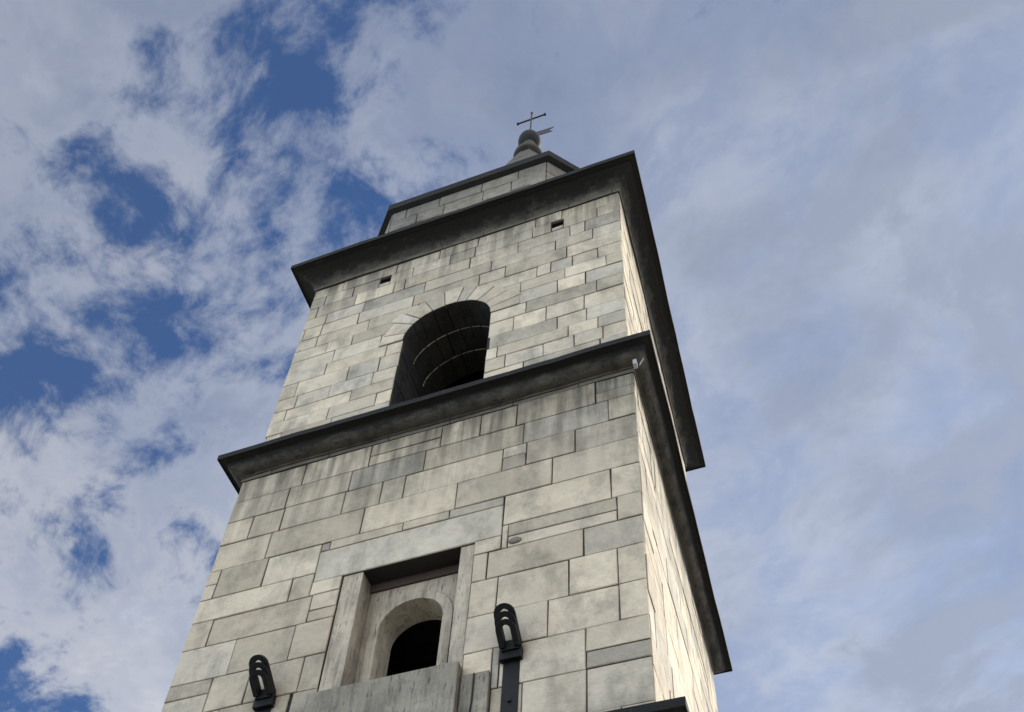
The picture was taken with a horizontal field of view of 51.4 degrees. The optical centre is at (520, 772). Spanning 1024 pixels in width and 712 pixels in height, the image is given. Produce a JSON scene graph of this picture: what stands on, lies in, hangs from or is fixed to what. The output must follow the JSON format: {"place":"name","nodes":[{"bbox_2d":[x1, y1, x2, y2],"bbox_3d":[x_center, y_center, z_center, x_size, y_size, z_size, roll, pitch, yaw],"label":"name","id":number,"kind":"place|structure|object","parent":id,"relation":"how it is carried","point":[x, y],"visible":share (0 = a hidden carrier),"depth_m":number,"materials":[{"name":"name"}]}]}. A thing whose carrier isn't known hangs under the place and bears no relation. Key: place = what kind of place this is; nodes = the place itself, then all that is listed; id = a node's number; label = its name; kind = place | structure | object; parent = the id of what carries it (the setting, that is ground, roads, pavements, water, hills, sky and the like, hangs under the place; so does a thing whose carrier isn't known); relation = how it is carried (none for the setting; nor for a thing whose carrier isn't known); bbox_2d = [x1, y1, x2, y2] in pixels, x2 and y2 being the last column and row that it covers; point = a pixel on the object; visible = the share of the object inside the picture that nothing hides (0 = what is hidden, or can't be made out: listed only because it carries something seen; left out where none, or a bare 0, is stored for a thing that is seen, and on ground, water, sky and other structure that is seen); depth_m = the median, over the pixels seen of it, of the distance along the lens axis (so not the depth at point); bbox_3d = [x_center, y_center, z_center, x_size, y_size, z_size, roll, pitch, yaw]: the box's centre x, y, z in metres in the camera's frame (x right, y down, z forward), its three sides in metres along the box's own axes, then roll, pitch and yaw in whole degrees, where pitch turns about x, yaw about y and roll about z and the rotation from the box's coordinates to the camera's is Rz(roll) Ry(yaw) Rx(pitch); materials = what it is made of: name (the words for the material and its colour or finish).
{"place":"outdoors","nodes":[
{"label":"outdoors","id":0,"kind":"place"},
{"bbox_2d":[303,661,462,711],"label":"parapet","id":1,"kind":"structure","parent":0,"point":[436,688],"depth_m":11.49,"materials":[{"name":"grey stone"}]},
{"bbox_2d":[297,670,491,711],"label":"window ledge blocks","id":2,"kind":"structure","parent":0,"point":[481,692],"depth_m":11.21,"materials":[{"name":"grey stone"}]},
{"bbox_2d":[353,573,457,683],"bbox_3d":[-1.270,-1.365,12.740,1.316,2.400,0.360,-11,-42,15],"label":"window panel","id":3,"kind":"structure","parent":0,"point":[397,622],"depth_m":13.24,"materials":[{"name":"grey stone"}]},
{"bbox_2d":[359,591,452,681],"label":"arch trim","id":4,"kind":"structure","parent":3,"relation":"attached to","point":[443,601],"depth_m":12.83,"materials":[{"name":"grey stone"}]},
{"bbox_2d":[378,151,579,235],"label":"cornice","id":5,"kind":"structure","parent":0,"point":[557,161],"depth_m":20.95,"materials":[{"name":"grey stone"}]},
{"bbox_2d":[506,148,536,164],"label":"spire","id":6,"kind":"structure","parent":5,"relation":"on","point":[524,154],"depth_m":28.03,"materials":[{"name":"stone"}]},
{"bbox_2d":[513,139,541,157],"bbox_3d":[0.233,-17.158,29.497,0.840,1.080,0.840,-11,-42,15],"label":"finial pedestal","id":7,"kind":"object","parent":6,"relation":"on","point":[530,144],"visible":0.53,"depth_m":28.93,"materials":[{"name":"stone"}]},
{"bbox_2d":[518,129,540,147],"bbox_3d":[0.261,-17.756,30.012,0.650,0.676,0.650,-11,-42,15],"label":"ball finial","id":8,"kind":"object","parent":7,"relation":"on","point":[530,134],"visible":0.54,"depth_m":29.75,"materials":[{"name":"grey metal"}]},
{"bbox_2d":[517,111,545,129],"bbox_3d":[0.308,-18.769,30.884,0.900,2.125,0.060,-11,-42,15],"label":"cross","id":9,"kind":"object","parent":8,"relation":"on","point":[531,118],"visible":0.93,"depth_m":31.20,"materials":[{"name":"metal"}]},
{"bbox_2d":[537,127,552,134],"bbox_3d":[0.603,-18.188,30.242,0.755,0.395,0.070,-11,-42,15],"label":"wind vane","id":10,"kind":"object","parent":9,"relation":"attached to","point":[545,131],"visible":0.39,"depth_m":30.20,"materials":[{"name":"metal"}]},
{"bbox_2d":[290,150,705,471],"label":"cornice","id":11,"kind":"structure","parent":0,"point":[620,175],"depth_m":19.64,"materials":[{"name":"grey stone"}]},
{"bbox_2d":[388,163,546,231],"bbox_3d":[-0.154,-8.932,22.419,5.800,1.997,5.800,-11,-42,15],"label":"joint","id":12,"kind":"object","parent":11,"relation":"on","point":[483,194],"visible":0.08,"depth_m":20.58,"materials":[{"name":"stone"}]},
{"bbox_2d":[385,215,392,233],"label":"wall","id":13,"kind":"structure","parent":12,"relation":"attached to","point":[387,229],"depth_m":21.25,"materials":[{"name":"stone"}]},
{"bbox_2d":[388,162,545,232],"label":"wall","id":14,"kind":"structure","parent":12,"relation":"attached to","point":[489,190],"depth_m":20.68,"materials":[{"name":"stone"}]},
{"bbox_2d":[546,162,565,179],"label":"wall","id":15,"kind":"structure","parent":12,"relation":"attached to","point":[553,171],"depth_m":20.44,"materials":[{"name":"stone"}]},
{"bbox_2d":[0,0,1023,711],"label":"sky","id":16,"kind":"structure","parent":0,"point":[834,189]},
{"label":"ground","id":17,"kind":"structure","parent":0,"visible":0},
{"bbox_2d":[206,384,641,711],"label":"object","id":18,"kind":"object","parent":17,"relation":"on","point":[414,647],"visible":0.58,"depth_m":13.93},
{"bbox_2d":[249,654,275,711],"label":"iron bracket","id":19,"kind":"object","parent":18,"relation":"attached to","point":[265,699],"visible":1,"depth_m":12.28,"materials":[{"name":"metal"}]},
{"bbox_2d":[318,544,474,690],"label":"window jambs","id":20,"kind":"structure","parent":18,"relation":"attached to","point":[341,660],"depth_m":12.69,"materials":[{"name":"grey stone"}]},
{"bbox_2d":[370,564,458,593],"bbox_3d":[-1.229,-2.336,13.560,1.312,0.144,0.385,-11,-42,15],"label":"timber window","id":21,"kind":"structure","parent":20,"relation":"on","point":[416,578],"depth_m":13.43,"materials":[{"name":"wood"}]},
{"bbox_2d":[469,673,474,711],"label":"joint","id":22,"kind":"object","parent":20,"relation":"attached to","point":[472,692],"visible":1,"depth_m":11.19,"materials":[{"name":"metal"}]},
{"bbox_2d":[217,330,732,674],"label":"cornice","id":23,"kind":"structure","parent":18,"relation":"on","point":[604,361],"depth_m":15.38,"materials":[{"name":"grey stone"}]},
{"bbox_2d":[265,212,606,441],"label":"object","id":24,"kind":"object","parent":23,"relation":"on","point":[473,376],"visible":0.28,"depth_m":19.52,"materials":[{"name":"grey stone"}]},
{"bbox_2d":[389,342,426,405],"bbox_3d":[-1.788,-5.803,17.236,0.051,2.444,1.247,-11,-42,15],"label":"reveal","id":25,"kind":"object","parent":24,"relation":"attached to","point":[408,384],"visible":0.31,"depth_m":17.37,"materials":[{"name":"stone"}]},
{"bbox_2d":[265,193,626,440],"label":"wall","id":26,"kind":"structure","parent":24,"relation":"attached to","point":[349,380],"depth_m":17.63,"materials":[{"name":"stone"}]},
{"bbox_2d":[379,286,520,394],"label":"arch voussoirs","id":27,"kind":"object","parent":24,"relation":"on","point":[446,345],"visible":0.65,"depth_m":18.09,"materials":[{"name":"stone"}]},
{"bbox_2d":[633,358,643,368],"bbox_3d":[1.591,-5.495,14.271,0.165,0.122,0.086,-17,-44,21],"label":"security camera","id":28,"kind":"object","parent":23,"relation":"attached to","point":[635,364],"visible":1,"depth_m":14.26,"materials":[{"name":"grey plastic"}]},
{"bbox_2d":[618,194,686,480],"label":"wall","id":29,"kind":"structure","parent":23,"relation":"on","point":[637,318],"depth_m":18.19,"materials":[{"name":"stone"}]},
{"bbox_2d":[494,603,522,711],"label":"iron bracket","id":30,"kind":"object","parent":18,"relation":"attached to","point":[510,654],"visible":1,"depth_m":11.39,"materials":[{"name":"metal"}]},
{"bbox_2d":[606,696,689,711],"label":"cornice","id":31,"kind":"structure","parent":18,"relation":"attached to","point":[679,704],"depth_m":9.82,"materials":[{"name":"grey stone"}]},
{"bbox_2d":[633,374,717,711],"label":"wall","id":32,"kind":"structure","parent":18,"relation":"attached to","point":[681,665],"depth_m":13.95,"materials":[{"name":"stone"}]},
{"bbox_3d":[-1.718,3.561,7.979,6.035,8.100,0.060,-11,-42,15],"label":"ashlar base","id":33,"kind":"object","parent":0,"visible":0},
{"bbox_2d":[161,373,654,711],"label":"wall","id":34,"kind":"structure","parent":33,"relation":"on","point":[466,480],"depth_m":13.35,"materials":[{"name":"stone"}]},
{"bbox_2d":[509,537,521,543],"bbox_3d":[-0.062,-2.794,12.824,0.170,0.110,0.060,-11,-42,15],"label":"wall lamp","id":35,"kind":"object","parent":34,"relation":"attached to","point":[513,540],"depth_m":12.79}
]}

